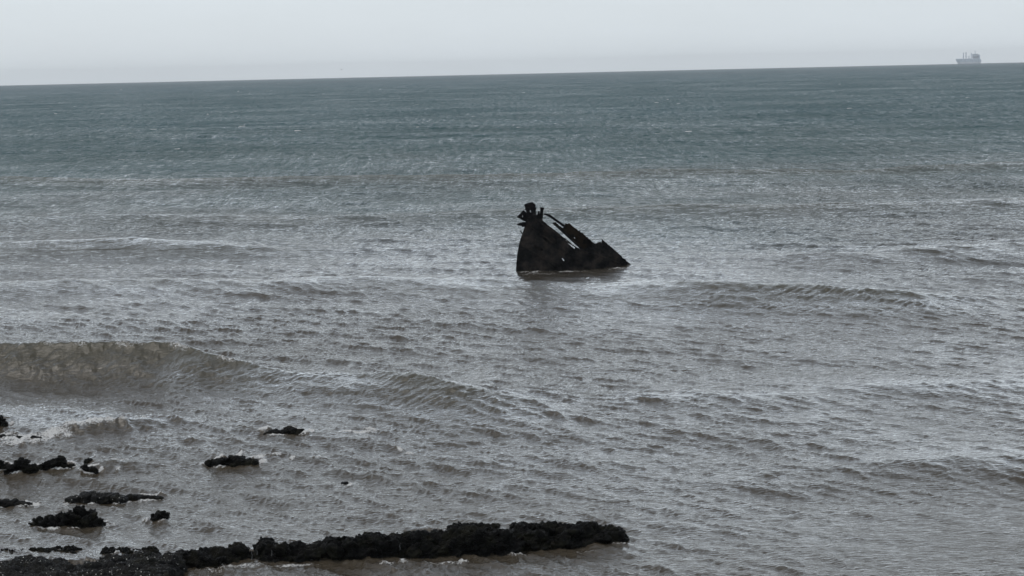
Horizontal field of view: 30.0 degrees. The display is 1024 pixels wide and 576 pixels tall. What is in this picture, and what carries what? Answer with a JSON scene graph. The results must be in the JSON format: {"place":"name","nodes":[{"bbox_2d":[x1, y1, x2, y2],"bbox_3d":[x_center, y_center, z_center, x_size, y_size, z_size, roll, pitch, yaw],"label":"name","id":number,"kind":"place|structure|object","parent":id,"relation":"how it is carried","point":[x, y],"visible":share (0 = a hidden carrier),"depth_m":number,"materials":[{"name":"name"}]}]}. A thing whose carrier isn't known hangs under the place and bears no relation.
{"place":"outdoors","nodes":[
{"label":"outdoors","id":0,"kind":"place"},
{"bbox_2d":[0,62,1023,575],"bbox_3d":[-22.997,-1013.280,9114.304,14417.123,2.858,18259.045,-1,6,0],"label":"sea water","id":1,"kind":"structure","parent":0,"point":[788,340],"depth_m":106.98,"materials":[{"name":"grey liquid"}]},
{"bbox_2d":[0,415,8,426],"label":"sea rock","id":2,"kind":"object","parent":1,"relation":"in","point":[3,422],"visible":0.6,"depth_m":75.62,"materials":[{"name":"black stone"}]},
{"bbox_2d":[0,459,9,468],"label":"sea rock","id":3,"kind":"object","parent":1,"relation":"in","point":[2,465],"visible":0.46,"depth_m":69.03,"materials":[{"name":"black stone"}]},
{"bbox_2d":[0,434,22,438],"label":"sea rock","id":4,"kind":"object","parent":1,"relation":"in","point":[17,436],"visible":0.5,"depth_m":73.83,"materials":[{"name":"black stone"}]},
{"bbox_2d":[0,498,32,507],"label":"sea rock","id":5,"kind":"object","parent":1,"relation":"in","point":[5,502],"visible":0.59,"depth_m":63.04,"materials":[{"name":"black stone"}]},
{"bbox_2d":[3,457,43,474],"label":"sea rock","id":6,"kind":"object","parent":1,"relation":"in","point":[22,464],"visible":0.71,"depth_m":68.30,"materials":[{"name":"black stone"}]},
{"bbox_2d":[0,545,82,553],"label":"rock slab","id":7,"kind":"object","parent":1,"relation":"on","point":[68,548],"visible":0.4,"depth_m":55.91,"materials":[{"name":"black stone"}]},
{"bbox_2d":[39,455,75,470],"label":"sea rock","id":8,"kind":"object","parent":1,"relation":"in","point":[59,461],"visible":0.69,"depth_m":68.78,"materials":[{"name":"black stone"}]},
{"bbox_2d":[28,505,105,527],"bbox_3d":[-13.832,7.349,59.599,2.450,1.158,1.292,-1,6,0],"label":"sea rock","id":9,"kind":"object","parent":1,"relation":"in","point":[80,516],"visible":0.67,"depth_m":59.27,"materials":[{"name":"black stone"}]},
{"bbox_2d":[84,458,92,463],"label":"sea rock","id":10,"kind":"object","parent":1,"relation":"in","point":[87,460],"visible":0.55,"depth_m":69.46,"materials":[{"name":"black stone"}]},
{"bbox_2d":[80,464,98,473],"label":"sea rock","id":11,"kind":"object","parent":1,"relation":"in","point":[91,469],"visible":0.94,"depth_m":67.97,"materials":[{"name":"black stone"}]},
{"bbox_2d":[0,550,187,575],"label":"rock shelf","id":12,"kind":"object","parent":1,"relation":"in","point":[145,563],"visible":0.99,"depth_m":53.01,"materials":[{"name":"black stone"}]},
{"bbox_2d":[64,490,128,503],"bbox_3d":[-13.809,7.075,63.694,2.154,0.643,0.938,0,6,7],"label":"sea rock","id":13,"kind":"object","parent":1,"relation":"in","point":[85,497],"visible":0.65,"depth_m":63.38,"materials":[{"name":"black stone"}]},
{"bbox_2d":[100,546,161,554],"bbox_3d":[-11.055,7.736,55.475,1.929,0.442,0.988,-1,6,0],"label":"rock slab","id":14,"kind":"object","parent":1,"relation":"in","point":[113,549],"visible":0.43,"depth_m":55.47,"materials":[{"name":"black stone"}]},
{"bbox_2d":[126,494,163,500],"bbox_3d":[-12.266,7.087,63.754,1.390,0.406,0.501,0,7,15],"label":"sea rock","id":15,"kind":"object","parent":1,"relation":"in","point":[133,497],"visible":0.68,"depth_m":63.64,"materials":[{"name":"black stone"}]},
{"bbox_2d":[150,510,169,520],"bbox_3d":[-11.085,7.312,60.050,0.721,0.686,0.618,-1,6,0],"label":"sea rock","id":16,"kind":"object","parent":1,"relation":"in","point":[159,514],"visible":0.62,"depth_m":59.94,"materials":[{"name":"black stone"}]},
{"bbox_2d":[204,455,258,466],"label":"sea rock","id":17,"kind":"object","parent":1,"relation":"in","point":[234,461],"visible":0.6,"depth_m":68.40,"materials":[{"name":"black stone"}]},
{"bbox_2d":[263,426,303,434],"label":"sea rock","id":18,"kind":"object","parent":1,"relation":"in","point":[290,430],"visible":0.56,"depth_m":73.10,"materials":[{"name":"black stone"}]},
{"bbox_2d":[175,520,629,568],"bbox_3d":[-3.291,7.584,55.394,13.752,1.478,2.324,-2,6,-7],"label":"rock ledge","id":19,"kind":"object","parent":1,"relation":"in","point":[458,540],"visible":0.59,"depth_m":54.76,"materials":[{"name":"black stone"}]},
{"bbox_2d":[258,536,277,542],"bbox_3d":[-7.099,7.447,55.856,0.689,0.422,0.502,1,7,16],"label":"rock slab","id":20,"kind":"object","parent":19,"relation":"on","point":[266,538],"visible":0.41,"depth_m":55.85,"materials":[{"name":"black stone"}]},
{"bbox_2d":[446,521,500,530],"bbox_3d":[-1.137,7.144,56.256,1.628,0.542,0.964,0,7,13],"label":"rock slab","id":21,"kind":"object","parent":19,"relation":"on","point":[482,525],"visible":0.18,"depth_m":56.10,"materials":[{"name":"black stone"}]},
{"bbox_2d":[509,521,528,529],"bbox_3d":[0.197,7.155,57.121,0.612,0.377,0.558,-1,6,0],"label":"rock slab","id":22,"kind":"object","parent":19,"relation":"on","point":[512,525],"visible":0.48,"depth_m":57.08,"materials":[{"name":"black stone"}]},
{"bbox_2d":[526,520,557,535],"bbox_3d":[0.876,7.094,56.292,1.041,0.537,0.797,-1,6,0],"label":"rock slab","id":23,"kind":"object","parent":19,"relation":"on","point":[549,527],"visible":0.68,"depth_m":56.09,"materials":[{"name":"black stone"}]},
{"bbox_2d":[516,202,630,270],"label":"shipwreck","id":24,"kind":"object","parent":1,"relation":"in","point":[543,246],"visible":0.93,"depth_m":132.53,"materials":[{"name":"metal"}]},
{"bbox_2d":[956,52,980,63],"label":"cargo ship","id":25,"kind":"object","parent":1,"relation":"on","point":[975,58],"visible":0.98,"depth_m":17872.82,"materials":[{"name":"paint"}]},
{"bbox_2d":[0,0,1023,85],"label":"sky","id":26,"kind":"structure","parent":0,"point":[43,42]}
]}

